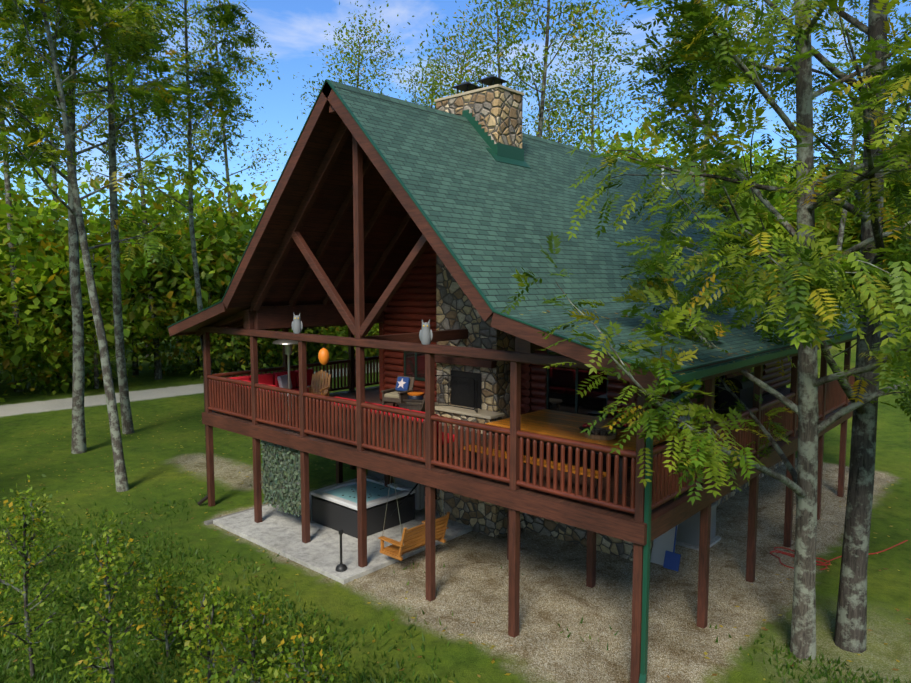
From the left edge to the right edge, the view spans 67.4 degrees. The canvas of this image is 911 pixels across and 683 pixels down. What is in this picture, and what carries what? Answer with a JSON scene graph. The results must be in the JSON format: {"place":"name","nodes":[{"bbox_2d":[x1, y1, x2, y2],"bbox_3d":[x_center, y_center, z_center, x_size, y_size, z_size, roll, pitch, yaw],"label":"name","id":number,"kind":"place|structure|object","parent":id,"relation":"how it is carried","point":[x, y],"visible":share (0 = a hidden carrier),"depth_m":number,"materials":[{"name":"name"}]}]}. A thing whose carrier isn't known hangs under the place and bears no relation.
{"place":"outdoors","nodes":[
{"label":"outdoors","id":0,"kind":"place"},
{"bbox_2d":[325,480,400,502],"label":"hot tub water","id":1,"kind":"structure","parent":0,"point":[346,491],"depth_m":18.43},
{"bbox_2d":[0,278,910,682],"bbox_3d":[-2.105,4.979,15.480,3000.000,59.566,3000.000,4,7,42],"label":"terrain","id":2,"kind":"structure","parent":0,"point":[472,576],"depth_m":15.29,"materials":[{"name":"green plant"}]},
{"bbox_2d":[0,487,75,678],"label":"sapling","id":3,"kind":"object","parent":2,"relation":"on","point":[17,521],"depth_m":10.99,"materials":[{"name":"plant"}]},
{"bbox_2d":[0,474,80,627],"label":"sapling","id":4,"kind":"object","parent":2,"relation":"on","point":[39,526],"depth_m":12.66,"materials":[{"name":"plant"}]},
{"bbox_2d":[0,0,106,391],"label":"tall tree","id":5,"kind":"object","parent":2,"relation":"on","point":[7,187],"depth_m":40.05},
{"bbox_2d":[0,0,142,374],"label":"tall tree","id":6,"kind":"object","parent":2,"relation":"on","point":[26,3],"depth_m":46.76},
{"bbox_2d":[0,0,189,433],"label":"tree","id":7,"kind":"object","parent":2,"relation":"on","point":[132,42],"depth_m":26.51,"materials":[{"name":"plant"}]},
{"bbox_2d":[0,0,206,453],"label":"tree","id":8,"kind":"object","parent":2,"relation":"on","point":[63,54],"depth_m":25.66,"materials":[{"name":"plant"}]},
{"bbox_2d":[47,510,162,682],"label":"sapling","id":9,"kind":"object","parent":2,"relation":"on","point":[102,572],"depth_m":10.10,"materials":[{"name":"plant"}]},
{"bbox_2d":[0,0,221,491],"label":"tree","id":10,"kind":"object","parent":2,"relation":"on","point":[71,9],"depth_m":21.05,"materials":[{"name":"plant"}]},
{"bbox_2d":[44,0,222,379],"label":"tall tree","id":11,"kind":"object","parent":2,"relation":"on","point":[95,159],"depth_m":44.65,"materials":[{"name":"plant"}]},
{"bbox_2d":[76,0,271,311],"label":"tree","id":12,"kind":"object","parent":2,"relation":"on","point":[228,17],"depth_m":30.20,"materials":[{"name":"plant"}]},
{"bbox_2d":[0,145,378,392],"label":"forest foliage","id":13,"kind":"object","parent":2,"relation":"on","point":[39,247],"depth_m":42.02,"materials":[{"name":"plant"}]},
{"bbox_2d":[0,253,378,401],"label":"hedge","id":14,"kind":"object","parent":2,"relation":"on","point":[195,346],"visible":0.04,"depth_m":43.67,"materials":[{"name":"green plant"}]},
{"bbox_2d":[160,568,260,682],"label":"sapling","id":15,"kind":"object","parent":2,"relation":"on","point":[213,630],"depth_m":9.02,"materials":[{"name":"plant"}]},
{"bbox_2d":[156,0,295,365],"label":"tall tree","id":16,"kind":"object","parent":2,"relation":"on","point":[199,41],"depth_m":52.87,"materials":[{"name":"plant"}]},
{"bbox_2d":[203,567,295,682],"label":"sapling","id":17,"kind":"object","parent":2,"relation":"on","point":[249,630],"depth_m":10.64,"materials":[{"name":"plant"}]},
{"bbox_2d":[204,492,309,524],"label":"concrete curb","id":18,"kind":"structure","parent":2,"relation":"on","point":[208,522],"depth_m":18.86,"materials":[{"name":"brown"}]},
{"bbox_2d":[253,610,353,682],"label":"sapling","id":19,"kind":"object","parent":2,"relation":"on","point":[289,670],"depth_m":9.06,"materials":[{"name":"plant"}]},
{"bbox_2d":[213,493,472,583],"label":"concrete slab","id":20,"kind":"structure","parent":2,"relation":"on","point":[319,552],"depth_m":17.07,"materials":[{"name":"concrete"}]},
{"bbox_2d":[336,530,346,571],"bbox_3d":[-2.554,4.645,15.248,0.260,0.920,0.260,4,7,42],"label":"smokers post","id":21,"kind":"object","parent":20,"relation":"on","point":[341,567],"visible":1,"depth_m":15.21,"materials":[{"name":"black plastic"}]},
{"bbox_2d":[311,493,414,538],"bbox_3d":[-2.481,4.462,18.399,1.960,0.735,1.960,4,7,42],"label":"hot tub cabinet","id":22,"kind":"object","parent":20,"relation":"on","point":[332,515],"visible":0.44,"depth_m":17.75,"materials":[{"name":"plastic"}]},
{"bbox_2d":[310,476,414,509],"bbox_3d":[-2.481,4.165,18.373,2.000,0.450,2.000,4,7,42],"label":"hot tub shell","id":23,"kind":"object","parent":22,"relation":"in","point":[322,494],"visible":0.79,"depth_m":18.07},
{"bbox_2d":[354,476,418,515],"bbox_3d":[-2.065,4.000,18.826,2.230,0.825,1.266,4,7,42],"label":"hot tub cover lifter","id":24,"kind":"object","parent":22,"relation":"attached to","point":[405,498],"visible":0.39,"depth_m":18.02,"materials":[{"name":"black metal"}]},
{"bbox_2d":[368,470,424,509],"bbox_3d":[-1.698,3.965,19.235,2.100,1.100,0.250,4,7,42],"label":"hot tub cover","id":25,"kind":"object","parent":24,"relation":"attached to","point":[419,496],"visible":0.23,"depth_m":18.63,"materials":[{"name":"grey plastic"}]},
{"bbox_2d":[307,323,378,361],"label":"foliage","id":26,"kind":"object","parent":2,"relation":"on","point":[372,329],"depth_m":50.14,"materials":[{"name":"green plant"}]},
{"bbox_2d":[288,1,411,357],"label":"tall tree","id":27,"kind":"object","parent":2,"relation":"on","point":[350,59],"depth_m":55.18,"materials":[{"name":"plant"}]},
{"bbox_2d":[389,48,470,108],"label":"tall tree","id":28,"kind":"object","parent":2,"relation":"on","point":[423,88],"depth_m":64.11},
{"bbox_2d":[394,4,512,107],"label":"tall tree","id":29,"kind":"object","parent":2,"relation":"on","point":[445,48],"depth_m":52.03,"materials":[{"name":"plant"}]},
{"bbox_2d":[0,485,910,682],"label":"bushes","id":30,"kind":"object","parent":2,"relation":"on","point":[167,663],"depth_m":12.63,"materials":[{"name":"green plant"}]},
{"bbox_2d":[0,391,910,682],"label":"fallen leaves","id":31,"kind":"object","parent":2,"relation":"on","point":[378,603],"depth_m":14.35,"materials":[{"name":"brown plant"}]},
{"bbox_2d":[126,555,214,663],"bbox_3d":[-4.954,4.665,11.932,1.645,1.979,1.506,4,7,42],"label":"sapling","id":32,"kind":"object","parent":31,"relation":"on","point":[167,604],"depth_m":11.80,"materials":[{"name":"plant"}]},
{"bbox_2d":[209,635,311,682],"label":"sapling","id":33,"kind":"object","parent":31,"relation":"on","point":[242,679],"depth_m":7.52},
{"bbox_2d":[435,88,522,537],"bbox_3d":[0.424,-0.632,17.849,2.510,11.200,1.520,4,7,42],"label":"chimney stone","id":34,"kind":"object","parent":2,"relation":"on","point":[497,113],"visible":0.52,"depth_m":17.47,"materials":[{"name":"stone"}]},
{"bbox_2d":[435,355,496,367],"bbox_3d":[0.181,0.508,17.668,2.080,0.180,0.218,4,7,42],"label":"fireplace mantel","id":35,"kind":"object","parent":34,"relation":"attached to","point":[476,362],"visible":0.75,"depth_m":17.47,"materials":[{"name":"brown wood"}]},
{"bbox_2d":[451,370,481,408],"bbox_3d":[0.435,1.230,18.016,1.080,0.920,0.460,4,7,42],"label":"fireplace screen","id":36,"kind":"object","parent":34,"relation":"attached to","point":[477,377],"visible":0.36,"depth_m":17.86,"materials":[{"name":"black"}]},
{"bbox_2d":[434,84,523,419],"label":"stone slab","id":37,"kind":"structure","parent":34,"relation":"on","point":[486,414],"depth_m":17.12,"materials":[{"name":"beige stone"}]},
{"bbox_2d":[435,375,477,412],"bbox_3d":[0.062,1.323,17.591,1.520,0.810,0.257,4,7,42],"label":"fireplace screen","id":38,"kind":"object","parent":37,"relation":"on","point":[438,385],"visible":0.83,"depth_m":17.69,"materials":[{"name":"black metal"}]},
{"bbox_2d":[451,75,507,93],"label":"chimney caps","id":39,"kind":"object","parent":37,"relation":"on","point":[491,80],"visible":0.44,"depth_m":17.42,"materials":[{"name":"black metal"}]},
{"bbox_2d":[441,0,572,143],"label":"tree","id":40,"kind":"object","parent":2,"relation":"on","point":[501,43],"depth_m":48.78,"materials":[{"name":"plant"}]},
{"bbox_2d":[206,419,847,682],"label":"deck posts","id":41,"kind":"object","parent":2,"relation":"on","point":[513,537],"visible":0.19,"depth_m":14.67,"materials":[{"name":"brown wood"}]},
{"bbox_2d":[202,412,645,545],"bbox_3d":[3.213,2.083,21.192,13.760,0.328,16.230,4,7,42],"label":"deck rim","id":42,"kind":"object","parent":41,"relation":"on","point":[614,527],"visible":0.4,"depth_m":13.19,"materials":[{"name":"wood"}]},
{"bbox_2d":[260,440,300,516],"bbox_3d":[-4.405,3.480,17.545,2.049,1.932,0.237,4,7,42],"label":"camo leaf net","id":43,"kind":"object","parent":42,"relation":"attached to","point":[281,485],"visible":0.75,"depth_m":17.59,"materials":[{"name":"fabric"}]},
{"bbox_2d":[263,444,300,513],"bbox_3d":[-4.383,3.448,17.570,1.950,1.720,0.005,4,7,42],"label":"camo net backing","id":44,"kind":"object","parent":42,"relation":"attached to","point":[292,463],"depth_m":17.58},
{"bbox_2d":[272,339,298,420],"bbox_3d":[-4.527,1.020,18.588,0.840,2.240,0.840,4,7,42],"label":"patio heater","id":45,"kind":"object","parent":42,"relation":"on","point":[288,347],"visible":0.48,"depth_m":18.45,"materials":[{"name":"silver metal"}]},
{"bbox_2d":[298,370,330,410],"bbox_3d":[-4.111,1.452,20.071,0.670,1.123,1.012,1,5,12],"label":"chair","id":46,"kind":"object","parent":42,"relation":"on","point":[316,377],"visible":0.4,"depth_m":20.40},
{"bbox_2d":[236,387,458,458],"bbox_3d":[-2.629,1.761,18.148,8.500,0.760,3.120,4,7,42],"label":"outdoor sofa","id":47,"kind":"object","parent":42,"relation":"on","point":[384,430],"visible":0.08,"depth_m":15.03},
{"bbox_2d":[227,368,453,444],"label":"red sofa cushions","id":48,"kind":"object","parent":47,"relation":"on","point":[270,379],"visible":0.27,"depth_m":20.57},
{"bbox_2d":[277,375,292,388],"bbox_3d":[-5.221,1.258,20.917,0.241,0.440,0.450,3,6,32],"label":"sofa throw pillow","id":49,"kind":"object","parent":48,"relation":"on","point":[283,381],"visible":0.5,"depth_m":20.80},
{"bbox_2d":[381,376,414,406],"bbox_3d":[-1.675,1.553,19.576,0.690,1.008,1.012,3,6,32],"label":"armchair","id":50,"kind":"object","parent":42,"relation":"on","point":[403,395],"visible":0.48,"depth_m":19.50,"materials":[{"name":"beige"}]},
{"bbox_2d":[384,391,398,398],"bbox_3d":[-1.686,1.537,19.558,0.540,0.120,0.500,3,6,32],"label":"seat cushion","id":51,"kind":"object","parent":50,"relation":"on","point":[394,394],"visible":0.58,"depth_m":19.38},
{"bbox_2d":[395,377,409,390],"bbox_3d":[-1.528,1.236,19.787,0.420,0.402,0.222,3,6,32],"label":"throw pillow","id":52,"kind":"object","parent":50,"relation":"on","point":[405,385],"visible":0.81,"depth_m":19.71,"materials":[{"name":"blue fabric"}]},
{"bbox_2d":[397,378,405,387],"bbox_3d":[-1.567,1.202,19.728,0.318,0.289,0.121,4,7,42],"label":"star","id":53,"kind":"object","parent":52,"relation":"attached to","point":[401,383],"visible":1,"depth_m":19.73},
{"bbox_2d":[382,477,446,545],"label":"swing chains","id":54,"kind":"object","parent":42,"relation":"hanging from","point":[398,508],"visible":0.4,"depth_m":15.24,"materials":[{"name":"silver metal"}]},
{"bbox_2d":[378,511,449,560],"bbox_3d":[-0.927,4.399,15.785,0.842,0.775,1.540,4,7,42],"label":"porch swing","id":55,"kind":"object","parent":54,"relation":"hanging from","point":[413,540],"visible":0.88,"depth_m":15.43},
{"bbox_2d":[408,395,422,399],"bbox_3d":[-1.109,1.791,18.953,0.440,0.640,0.440,4,7,42],"label":"cooler drum","id":56,"kind":"object","parent":42,"relation":"on","point":[416,397],"visible":0.15,"depth_m":18.75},
{"bbox_2d":[407,392,423,395],"bbox_3d":[-1.109,1.442,18.923,0.460,0.060,0.460,4,7,42],"label":"cooler lid","id":57,"kind":"object","parent":56,"relation":"on","point":[415,393],"visible":1,"depth_m":18.81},
{"bbox_2d":[442,426,494,446],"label":"deck rugs","id":58,"kind":"object","parent":42,"relation":"on","point":[464,435],"visible":0.04,"depth_m":16.60,"materials":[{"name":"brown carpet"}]},
{"bbox_2d":[397,395,424,411],"bbox_3d":[-1.112,1.714,17.738,1.012,1.008,0.690,1,5,12],"label":"wicker rocker","id":59,"kind":"object","parent":58,"relation":"on","point":[409,404],"visible":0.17,"depth_m":17.44,"materials":[{"name":"beige"}]},
{"bbox_2d":[204,393,742,523],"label":"deck boards","id":60,"kind":"object","parent":42,"relation":"on","point":[663,508],"visible":0.29,"depth_m":13.57,"materials":[{"name":"wood"}]},
{"bbox_2d":[464,409,682,478],"bbox_3d":[2.532,1.940,13.972,3.440,0.350,3.780,4,7,42],"label":"dining table","id":61,"kind":"object","parent":60,"relation":"on","point":[561,424],"visible":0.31,"depth_m":13.90,"materials":[{"name":"wood"}]},
{"bbox_2d":[203,327,850,522],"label":"porch posts","id":62,"kind":"object","parent":42,"relation":"on","point":[515,396],"visible":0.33,"depth_m":14.57,"materials":[{"name":"wood"}]},
{"bbox_2d":[196,121,534,352],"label":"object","id":63,"kind":"object","parent":62,"relation":"on","point":[292,235],"visible":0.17,"depth_m":16.26,"materials":[{"name":"wood"}]},
{"bbox_2d":[329,102,337,114],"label":"ridge beam","id":64,"kind":"structure","parent":63,"relation":"attached to","point":[332,109],"depth_m":14.14,"materials":[{"name":"brown wood"}]},
{"bbox_2d":[180,101,660,382],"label":"roof soffit boards","id":65,"kind":"object","parent":63,"relation":"attached to","point":[330,199],"depth_m":17.43,"materials":[{"name":"wood"}]},
{"bbox_2d":[221,303,544,350],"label":"porch beams sides","id":66,"kind":"object","parent":62,"relation":"on","point":[268,317],"visible":0.21,"depth_m":18.39,"materials":[{"name":"wood"}]},
{"bbox_2d":[198,326,601,370],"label":"porch beam","id":67,"kind":"structure","parent":62,"relation":"on","point":[511,356],"depth_m":13.79,"materials":[{"name":"wood"}]},
{"bbox_2d":[291,314,302,333],"bbox_3d":[-3.832,-0.447,16.530,0.232,0.501,0.210,4,7,42],"label":"owl decoy","id":68,"kind":"object","parent":67,"relation":"on","point":[297,325],"visible":0.98,"depth_m":16.46,"materials":[{"name":"grey"}]},
{"bbox_2d":[318,348,328,364],"bbox_3d":[-3.074,0.352,15.945,0.260,0.410,0.253,4,7,42],"label":"balloon","id":69,"kind":"object","parent":67,"relation":"hanging from","point":[323,355],"visible":1,"depth_m":15.85,"materials":[{"name":"orange"}]},
{"bbox_2d":[352,135,364,338],"bbox_3d":[-2.105,-2.426,14.832,0.160,4.740,0.156,4,7,42],"label":"wooden post","id":70,"kind":"object","parent":67,"relation":"on","point":[358,225],"visible":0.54,"depth_m":14.79,"materials":[{"name":"wood"}]},
{"bbox_2d":[169,81,659,389],"bbox_3d":[3.280,-3.106,20.813,14.774,5.654,17.735,4,7,42],"label":"fascia board","id":71,"kind":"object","parent":62,"relation":"on","point":[566,348],"depth_m":12.79,"materials":[{"name":"wood"}]},
{"bbox_2d":[168,328,207,505],"bbox_3d":[-2.072,1.641,26.035,0.737,5.175,17.610,4,7,42],"label":"gutter downspout","id":72,"kind":"object","parent":71,"relation":"attached to","point":[203,500],"visible":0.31,"depth_m":19.88,"materials":[{"name":"brown"}]},
{"bbox_2d":[168,79,895,372],"bbox_3d":[3.280,-3.243,20.801,14.860,5.416,17.780,4,7,42],"label":"roof drip edge","id":73,"kind":"object","parent":71,"relation":"attached to","point":[448,246],"visible":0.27,"depth_m":12.62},
{"bbox_2d":[207,375,635,513],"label":"railing rails","id":74,"kind":"object","parent":62,"relation":"attached to","point":[571,443],"visible":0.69,"depth_m":13.25,"materials":[{"name":"wood"}]},
{"bbox_2d":[419,319,432,344],"bbox_3d":[-0.591,-0.194,13.640,0.256,0.501,0.210,4,7,42],"label":"owl decoy","id":75,"kind":"object","parent":62,"relation":"on","point":[425,335],"visible":1,"depth_m":13.57,"materials":[{"name":"grey"}]},
{"bbox_2d":[211,356,854,509],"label":"railing rails","id":76,"kind":"object","parent":42,"relation":"on","point":[660,448],"visible":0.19,"depth_m":15.61,"materials":[{"name":"wood"}]},
{"bbox_2d":[209,359,854,508],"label":"railing balusters","id":77,"kind":"object","parent":76,"relation":"attached to","point":[664,481],"visible":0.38,"depth_m":14.08,"materials":[{"name":"wood"}]},
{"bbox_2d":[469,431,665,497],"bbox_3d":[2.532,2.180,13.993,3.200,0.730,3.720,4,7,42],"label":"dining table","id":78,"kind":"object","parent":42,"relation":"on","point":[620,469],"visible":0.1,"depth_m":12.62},
{"bbox_2d":[584,429,616,439],"bbox_3d":[2.788,1.790,13.163,0.620,0.090,0.620,4,7,42],"label":"round table tray","id":79,"kind":"object","parent":78,"relation":"on","point":[604,437],"visible":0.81,"depth_m":12.92,"materials":[{"name":"brown wood"}]},
{"bbox_2d":[591,428,611,434],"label":"table pinecones","id":80,"kind":"object","parent":79,"relation":"on","point":[594,431],"visible":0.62,"depth_m":13.13,"materials":[{"name":"brown"}]},
{"bbox_2d":[579,402,628,429],"bbox_3d":[3.024,1.490,13.901,1.038,0.560,0.338,-1,5,-10],"label":"tiered stand","id":81,"kind":"object","parent":78,"relation":"on","point":[615,426],"visible":0.46,"depth_m":13.88,"materials":[{"name":"black metal"}]},
{"bbox_2d":[583,409,626,427],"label":"table apples","id":82,"kind":"object","parent":81,"relation":"on","point":[585,425],"visible":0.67,"depth_m":13.89,"materials":[{"name":"red food"}]},
{"bbox_2d":[379,311,791,423],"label":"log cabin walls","id":83,"kind":"structure","parent":42,"relation":"on","point":[773,377],"depth_m":21.38,"materials":[{"name":"wood"}]},
{"bbox_2d":[403,349,763,417],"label":"cabin window frames","id":84,"kind":"structure","parent":83,"relation":"in","point":[547,390],"depth_m":17.29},
{"bbox_2d":[406,352,753,417],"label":"window","id":85,"kind":"structure","parent":84,"relation":"in","point":[562,390],"depth_m":16.93,"materials":[{"name":"glass"}]},
{"bbox_2d":[335,87,857,369],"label":"roof shingles","id":86,"kind":"object","parent":83,"relation":"on","point":[494,221],"visible":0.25,"depth_m":14.66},
{"bbox_2d":[461,109,530,167],"bbox_3d":[0.551,-5.126,17.598,2.423,1.469,1.400,4,7,42],"label":"chimney flashing","id":87,"kind":"object","parent":86,"relation":"on","point":[504,153],"visible":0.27,"depth_m":16.91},
{"bbox_2d":[330,80,676,177],"bbox_3d":[3.280,-5.857,20.572,0.320,0.168,17.656,4,7,42],"label":"roof ridge cap","id":88,"kind":"object","parent":86,"relation":"on","point":[389,99],"visible":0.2,"depth_m":16.35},
{"bbox_2d":[661,165,668,188],"bbox_3d":[7.422,-5.795,24.165,0.299,0.875,0.300,4,7,42],"label":"roof vent pipe","id":89,"kind":"object","parent":86,"relation":"attached to","point":[662,169],"visible":0.3,"depth_m":24.18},
{"bbox_2d":[522,306,881,374],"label":"fallen leaves","id":90,"kind":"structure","parent":86,"relation":"on","point":[703,344],"depth_m":12.35,"materials":[{"name":"brown plant"}]},
{"bbox_2d":[417,374,785,421],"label":"cabin wall","id":91,"kind":"structure","parent":83,"relation":"part of","point":[777,389],"depth_m":22.92,"materials":[{"name":"wood"},{"name":"glass"},{"name":"stone"}]},
{"bbox_2d":[661,397,693,428],"bbox_3d":[5.502,1.824,16.858,0.232,0.887,1.500,4,7,42],"label":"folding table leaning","id":92,"kind":"object","parent":42,"relation":"on","point":[682,418],"visible":0.1,"depth_m":16.87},
{"bbox_2d":[717,375,753,417],"bbox_3d":[7.888,1.529,19.133,0.600,1.130,1.300,4,7,42],"label":"gas grill","id":93,"kind":"object","parent":42,"relation":"on","point":[744,394],"visible":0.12,"depth_m":18.75,"materials":[{"name":"black metal"}]},
{"bbox_2d":[334,386,852,544],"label":"deck rim sides","id":94,"kind":"object","parent":41,"relation":"on","point":[669,519],"depth_m":12.52,"materials":[{"name":"wood"}]},
{"bbox_2d":[457,0,621,149],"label":"tree","id":95,"kind":"object","parent":2,"relation":"on","point":[579,27],"depth_m":38.53,"materials":[{"name":"plant"}]},
{"bbox_2d":[518,58,595,146],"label":"tall tree","id":96,"kind":"object","parent":2,"relation":"on","point":[548,106],"depth_m":71.27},
{"bbox_2d":[537,0,675,166],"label":"tall tree","id":97,"kind":"object","parent":2,"relation":"on","point":[590,80],"depth_m":52.10,"materials":[{"name":"plant"}]},
{"bbox_2d":[520,460,783,559],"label":"stone foundation wall","id":98,"kind":"structure","parent":2,"relation":"on","point":[578,536],"depth_m":17.23,"materials":[{"name":"stone"}]},
{"bbox_2d":[650,525,677,564],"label":"leaning boards","id":99,"kind":"object","parent":2,"relation":"on","point":[663,543],"visible":0.36,"depth_m":15.85,"materials":[{"name":"grey"}]},
{"bbox_2d":[663,526,680,571],"bbox_3d":[5.027,4.549,15.615,0.350,1.241,0.464,4,7,42],"label":"snow shovel","id":100,"kind":"object","parent":2,"relation":"on","point":[671,560],"visible":0.79,"depth_m":15.54,"materials":[{"name":"blue"}]},
{"bbox_2d":[599,0,793,192],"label":"tree","id":101,"kind":"object","parent":2,"relation":"on","point":[644,50],"depth_m":38.14,"materials":[{"name":"plant"}]},
{"bbox_2d":[630,0,762,184],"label":"tree","id":102,"kind":"object","parent":2,"relation":"on","point":[661,135],"depth_m":45.07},
{"bbox_2d":[675,536,720,550],"bbox_3d":[6.011,5.008,17.285,1.000,0.060,1.100,4,7,42],"label":"heat pump pad","id":103,"kind":"object","parent":2,"relation":"on","point":[715,540],"visible":0.29,"depth_m":16.94,"materials":[{"name":"concrete"}]},
{"bbox_2d":[676,503,716,545],"bbox_3d":[6.011,4.535,17.244,0.800,0.890,0.900,4,7,42],"label":"heat pump unit","id":104,"kind":"object","parent":103,"relation":"on","point":[688,530],"visible":0.35,"depth_m":16.91,"materials":[{"name":"grey"}]},
{"bbox_2d":[501,0,910,659],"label":"tree","id":105,"kind":"object","parent":2,"relation":"on","point":[687,46],"depth_m":9.77,"materials":[{"name":"plant"}]},
{"bbox_2d":[564,116,910,312],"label":"forest","id":106,"kind":"object","parent":2,"relation":"on","point":[850,237],"depth_m":65.54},
{"bbox_2d":[566,0,910,652],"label":"tree","id":107,"kind":"object","parent":2,"relation":"on","point":[746,214],"depth_m":10.45,"materials":[{"name":"plant"}]},
{"bbox_2d":[639,323,902,682],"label":"green gutter downspouts","id":108,"kind":"object","parent":2,"relation":"on","point":[698,374],"visible":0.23,"depth_m":10.76,"materials":[{"name":"green"}]},
{"bbox_2d":[770,540,907,569],"bbox_3d":[9.502,5.094,16.306,4.016,0.058,1.332,-1,5,-8],"label":"garden hose","id":109,"kind":"object","parent":2,"relation":"on","point":[786,553],"visible":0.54,"depth_m":16.32,"materials":[{"name":"red"}]},
{"bbox_2d":[769,0,910,348],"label":"tree","id":110,"kind":"object","parent":2,"relation":"on","point":[858,55],"depth_m":45.69,"materials":[{"name":"plant"}]},
{"bbox_2d":[0,0,910,241],"label":"sky","id":111,"kind":"structure","parent":0,"point":[294,29],"materials":[{"name":"blue"}]},
{"bbox_2d":[379,244,637,420],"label":"log wall","id":112,"kind":"structure","parent":0,"point":[410,306],"depth_m":19.94,"materials":[{"name":"wood"}]},
{"bbox_2d":[173,323,894,389],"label":"roof eave fascia","id":113,"kind":"structure","parent":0,"point":[703,378],"depth_m":12.42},
{"bbox_2d":[335,386,851,460],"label":"deck side boards","id":114,"kind":"object","parent":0,"point":[373,393],"visible":0.11,"depth_m":22.25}
]}

